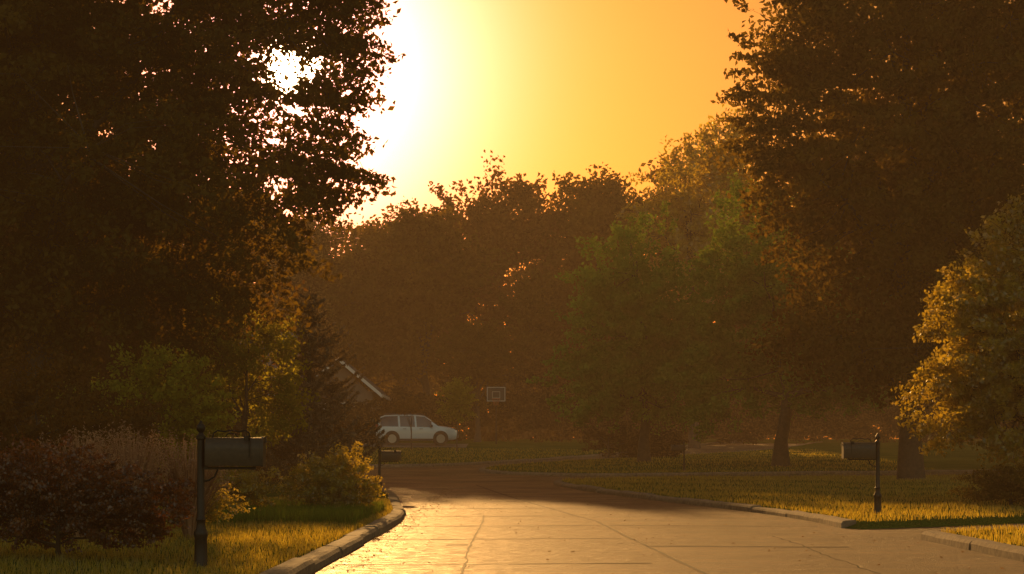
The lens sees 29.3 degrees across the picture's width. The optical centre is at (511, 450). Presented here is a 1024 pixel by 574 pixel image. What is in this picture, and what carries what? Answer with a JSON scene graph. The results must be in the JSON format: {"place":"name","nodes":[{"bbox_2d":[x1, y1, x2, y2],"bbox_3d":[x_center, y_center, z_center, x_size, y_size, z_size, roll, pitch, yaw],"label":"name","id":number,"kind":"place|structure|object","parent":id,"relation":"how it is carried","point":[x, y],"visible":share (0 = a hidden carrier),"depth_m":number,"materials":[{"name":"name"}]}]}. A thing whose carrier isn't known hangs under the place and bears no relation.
{"place":"outdoors","nodes":[
{"label":"outdoors","id":0,"kind":"place"},
{"bbox_2d":[34,417,120,540],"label":"ornamental grass","id":1,"kind":"object","parent":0,"point":[76,444],"depth_m":24.91,"materials":[{"name":"brown plant"}]},
{"bbox_2d":[85,414,176,539],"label":"ornamental grass","id":2,"kind":"object","parent":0,"point":[127,454],"depth_m":24.35,"materials":[{"name":"brown plant"}]},
{"bbox_2d":[148,430,237,538],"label":"ornamental grass","id":3,"kind":"object","parent":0,"point":[185,469],"depth_m":25.12,"materials":[{"name":"plant"}]},
{"bbox_2d":[0,496,392,573],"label":"lawn grass","id":4,"kind":"structure","parent":0,"point":[245,568],"depth_m":21.88,"materials":[{"name":"green plant"}]},
{"bbox_2d":[166,498,386,525],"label":"tall grass","id":5,"kind":"structure","parent":0,"point":[285,511],"depth_m":31.39,"materials":[{"name":"green plant"}]},
{"bbox_2d":[328,443,467,447],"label":"driveway","id":6,"kind":"structure","parent":0,"point":[423,445],"depth_m":113.76,"materials":[{"name":"concrete"}]},
{"bbox_2d":[376,413,456,445],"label":"parked car","id":7,"kind":"object","parent":6,"relation":"on","point":[397,428],"visible":0.93,"depth_m":113.09,"materials":[{"name":"grey paint"}]},
{"bbox_2d":[0,439,1023,573],"bbox_3d":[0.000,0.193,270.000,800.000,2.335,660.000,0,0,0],"label":"ground","id":8,"kind":"structure","parent":0,"point":[958,458],"depth_m":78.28,"materials":[{"name":"green plant"}]},
{"bbox_2d":[0,363,132,499],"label":"dogwood bush","id":9,"kind":"object","parent":8,"relation":"on","point":[6,399],"visible":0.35,"depth_m":29.68,"materials":[{"name":"green plant"}]},
{"bbox_2d":[0,323,173,469],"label":"viburnum bush","id":10,"kind":"object","parent":8,"relation":"on","point":[144,422],"visible":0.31,"depth_m":36.10,"materials":[{"name":"green plant"}]},
{"bbox_2d":[0,432,196,557],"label":"barberry bush","id":11,"kind":"object","parent":8,"relation":"on","point":[28,508],"visible":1,"depth_m":20.36,"materials":[{"name":"red plant"}]},
{"bbox_2d":[35,340,245,484],"bbox_3d":[-7.812,-0.543,42.028,4.774,3.636,3.061,0,0,0],"label":"lilac bush","id":12,"kind":"object","parent":8,"relation":"on","point":[188,418],"visible":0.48,"depth_m":41.64,"materials":[{"name":"green plant"}]},
{"bbox_2d":[0,114,307,451],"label":"oak tree","id":13,"kind":"object","parent":8,"relation":"on","point":[104,347],"visible":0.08,"depth_m":56.33,"materials":[{"name":"green plant"}]},
{"bbox_2d":[26,364,282,459],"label":"yew bush","id":14,"kind":"object","parent":8,"relation":"on","point":[266,391],"depth_m":65.50,"materials":[{"name":"green plant"}]},
{"bbox_2d":[148,462,255,523],"bbox_3d":[-4.862,0.731,28.544,2.218,1.174,1.374,0,0,0],"label":"rose bush","id":15,"kind":"object","parent":8,"relation":"on","point":[214,515],"visible":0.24,"depth_m":28.35,"materials":[{"name":"green plant"}]},
{"bbox_2d":[0,0,405,439],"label":"oak tree","id":16,"kind":"object","parent":8,"relation":"on","point":[54,56],"visible":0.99,"depth_m":43.70,"materials":[{"name":"green plant"}]},
{"bbox_2d":[194,420,266,566],"bbox_3d":[-2.863,0.445,19.896,0.750,1.500,0.228,0,0,0],"label":"mailbox","id":17,"kind":"object","parent":8,"relation":"on","point":[237,452],"visible":0.96,"depth_m":19.84,"materials":[{"name":"black metal"}]},
{"bbox_2d":[182,166,294,331],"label":"oak tree","id":18,"kind":"object","parent":8,"relation":"on","point":[254,222],"depth_m":132.77,"materials":[{"name":"green plant"}]},
{"bbox_2d":[207,465,283,510],"bbox_3d":[-4.865,0.695,34.024,1.752,1.243,1.761,0,0,0],"label":"spirea bush","id":19,"kind":"object","parent":8,"relation":"on","point":[248,488],"visible":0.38,"depth_m":33.84,"materials":[{"name":"green plant"}]},
{"bbox_2d":[190,295,319,481],"bbox_3d":[-6.838,-1.563,51.887,3.451,5.555,3.209,0,0,-37],"label":"ornamental pear tree","id":20,"kind":"object","parent":8,"relation":"on","point":[241,359],"visible":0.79,"depth_m":51.78,"materials":[{"name":"green plant"}]},
{"bbox_2d":[215,400,370,480],"bbox_3d":[-7.139,-0.275,63.102,5.330,2.837,3.897,0,0,0],"label":"yew bush","id":21,"kind":"object","parent":8,"relation":"on","point":[335,430],"visible":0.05,"depth_m":62.94,"materials":[{"name":"green plant"}]},
{"bbox_2d":[229,363,381,441],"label":"walls","id":22,"kind":"structure","parent":8,"relation":"on","point":[345,373],"depth_m":119.50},
{"bbox_2d":[240,332,389,396],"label":"roof","id":23,"kind":"structure","parent":22,"relation":"on","point":[364,377],"depth_m":123.63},
{"bbox_2d":[268,357,391,408],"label":"trim","id":24,"kind":"structure","parent":23,"relation":"attached to","point":[368,384],"depth_m":118.92,"materials":[{"name":"grey"}]},
{"bbox_2d":[230,286,388,483],"bbox_3d":[-5.887,-1.852,57.892,4.708,6.000,5.309,0,0,0],"label":"spruce tree","id":25,"kind":"object","parent":8,"relation":"on","point":[320,422],"visible":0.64,"depth_m":57.62,"materials":[{"name":"green plant"}]},
{"bbox_2d":[244,209,410,387],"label":"ash tree","id":26,"kind":"object","parent":8,"relation":"on","point":[349,302],"visible":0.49,"depth_m":127.50,"materials":[{"name":"green plant"}]},
{"bbox_2d":[273,441,388,507],"bbox_3d":[-3.268,0.573,35.315,1.952,1.489,2.114,0,0,-20],"label":"spirea bush","id":27,"kind":"object","parent":8,"relation":"on","point":[330,480],"visible":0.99,"depth_m":35.09,"materials":[{"name":"green plant"}]},
{"bbox_2d":[260,487,405,573],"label":"kerb","id":28,"kind":"structure","parent":8,"relation":"on","point":[311,562],"depth_m":24.56,"materials":[{"name":"concrete"}]},
{"bbox_2d":[336,397,397,442],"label":"yew bush","id":29,"kind":"object","parent":8,"relation":"on","point":[359,409],"visible":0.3,"depth_m":117.16,"materials":[{"name":"green plant"}]},
{"bbox_2d":[377,445,401,494],"bbox_3d":[-3.128,0.505,49.997,0.638,1.275,0.194,0,0,0],"label":"mailbox","id":30,"kind":"object","parent":8,"relation":"on","point":[389,456],"visible":0.85,"depth_m":49.93,"materials":[{"name":"black metal"}]},
{"bbox_2d":[318,203,479,388],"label":"ash tree","id":31,"kind":"object","parent":8,"relation":"on","point":[378,224],"visible":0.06,"depth_m":138.69,"materials":[{"name":"green plant"}]},
{"bbox_2d":[390,396,423,449],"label":"maple tree","id":32,"kind":"object","parent":8,"relation":"on","point":[407,405],"visible":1,"depth_m":106.58,"materials":[{"name":"green plant"}]},
{"bbox_2d":[356,195,523,416],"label":"ash tree","id":33,"kind":"object","parent":8,"relation":"on","point":[432,258],"visible":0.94,"depth_m":129.23,"materials":[{"name":"green plant"}]},
{"bbox_2d":[434,376,478,451],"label":"linden tree","id":34,"kind":"object","parent":8,"relation":"on","point":[457,398],"visible":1,"depth_m":104.75,"materials":[{"name":"green plant"}]},
{"bbox_2d":[426,317,532,441],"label":"ash tree","id":35,"kind":"object","parent":8,"relation":"on","point":[476,352],"visible":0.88,"depth_m":123.32,"materials":[{"name":"green plant"}]},
{"bbox_2d":[387,149,594,438],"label":"oak tree","id":36,"kind":"object","parent":8,"relation":"on","point":[493,221],"visible":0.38,"depth_m":139.58,"materials":[{"name":"green plant"}]},
{"bbox_2d":[487,387,504,443],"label":"basketball hoop","id":37,"kind":"object","parent":8,"relation":"on","point":[495,394],"visible":0.98,"depth_m":117.00,"materials":[{"name":"black metal"}]},
{"bbox_2d":[0,369,1022,444],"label":"hedge","id":38,"kind":"object","parent":8,"relation":"on","point":[540,412],"visible":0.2,"depth_m":126.70,"materials":[{"name":"green plant"}]},
{"bbox_2d":[355,442,734,467],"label":"road","id":39,"kind":"structure","parent":8,"relation":"on","point":[479,463],"depth_m":91.15,"materials":[{"name":"concrete"}]},
{"bbox_2d":[486,267,614,440],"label":"ash tree","id":40,"kind":"object","parent":8,"relation":"on","point":[542,333],"visible":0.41,"depth_m":128.63,"materials":[{"name":"green plant"}]},
{"bbox_2d":[506,162,672,439],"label":"ash tree","id":41,"kind":"object","parent":8,"relation":"on","point":[595,206],"visible":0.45,"depth_m":138.06,"materials":[{"name":"green plant"}]},
{"bbox_2d":[259,446,994,484],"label":"lawn grass","id":42,"kind":"structure","parent":8,"relation":"on","point":[652,460],"depth_m":85.78,"materials":[{"name":"green plant"}]},
{"bbox_2d":[570,419,688,457],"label":"yew bush","id":43,"kind":"object","parent":8,"relation":"on","point":[662,443],"visible":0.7,"depth_m":96.93,"materials":[{"name":"green plant"}]},
{"bbox_2d":[526,200,750,461],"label":"maple tree","id":44,"kind":"object","parent":8,"relation":"on","point":[643,346],"visible":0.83,"depth_m":86.91,"materials":[{"name":"green plant"}]},
{"bbox_2d":[671,442,684,470],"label":"mailbox","id":45,"kind":"object","parent":8,"relation":"on","point":[674,447],"visible":0.97,"depth_m":76.24,"materials":[{"name":"brown wood"}]},
{"bbox_2d":[598,104,760,447],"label":"locust tree","id":46,"kind":"object","parent":8,"relation":"on","point":[689,208],"visible":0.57,"depth_m":117.24,"materials":[{"name":"green plant"}]},
{"bbox_2d":[369,337,1014,438],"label":"distant trees","id":47,"kind":"object","parent":8,"relation":"on","point":[524,435],"visible":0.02,"depth_m":168.77,"materials":[{"name":"green plant"}]},
{"bbox_2d":[632,153,800,443],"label":"ash tree","id":48,"kind":"object","parent":8,"relation":"on","point":[742,219],"visible":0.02,"depth_m":138.53,"materials":[{"name":"green plant"}]},
{"bbox_2d":[479,442,1018,475],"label":"kerb","id":49,"kind":"structure","parent":8,"relation":"on","point":[483,470],"depth_m":75.67,"materials":[{"name":"concrete"}]},
{"bbox_2d":[554,475,958,527],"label":"kerb","id":50,"kind":"structure","parent":8,"relation":"on","point":[835,521],"depth_m":43.07,"materials":[{"name":"concrete"}]},
{"bbox_2d":[651,172,900,465],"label":"maple tree","id":51,"kind":"object","parent":8,"relation":"on","point":[752,293],"visible":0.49,"depth_m":81.46,"materials":[{"name":"green plant"}]},
{"bbox_2d":[841,433,881,513],"bbox_3d":[6.423,0.430,35.996,0.750,1.500,0.228,0,0,0],"label":"mailbox","id":52,"kind":"object","parent":8,"relation":"on","point":[853,450],"visible":0.93,"depth_m":35.94,"materials":[{"name":"black metal"}]},
{"bbox_2d":[709,0,1023,479],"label":"silver maple tree","id":53,"kind":"object","parent":8,"relation":"on","point":[936,205],"visible":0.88,"depth_m":60.36,"materials":[{"name":"green plant"}]},
{"bbox_2d":[798,103,987,441],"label":"oak tree","id":54,"kind":"object","parent":8,"relation":"on","point":[863,244],"depth_m":127.62,"materials":[{"name":"green plant"}]},
{"bbox_2d":[883,77,1023,437],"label":"silver maple tree","id":55,"kind":"object","parent":8,"relation":"on","point":[1008,425],"depth_m":71.44,"materials":[{"name":"green plant"}]},
{"bbox_2d":[890,193,1023,469],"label":"golden elm tree","id":56,"kind":"object","parent":8,"relation":"on","point":[977,368],"visible":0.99,"depth_m":41.62,"materials":[{"name":"green plant"}]},
{"bbox_2d":[921,531,1023,561],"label":"kerb","id":57,"kind":"structure","parent":8,"relation":"on","point":[999,549],"depth_m":25.16,"materials":[{"name":"concrete"}]},
{"bbox_2d":[947,462,1023,504],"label":"juniper bush","id":58,"kind":"object","parent":8,"relation":"on","point":[1006,484],"visible":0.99,"depth_m":39.78,"materials":[{"name":"green plant"}]},
{"bbox_2d":[62,0,1023,438],"label":"sky","id":59,"kind":"structure","parent":0,"point":[561,87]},
{"bbox_2d":[312,443,1023,573],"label":"road","id":60,"kind":"structure","parent":0,"point":[707,543],"depth_m":28.78,"materials":[{"name":"grey concrete"}]},
{"bbox_2d":[329,489,1004,573],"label":"fallen leaves","id":61,"kind":"object","parent":60,"relation":"on","point":[509,527],"visible":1,"depth_m":29.17,"materials":[{"name":"brown plant"}]}
]}

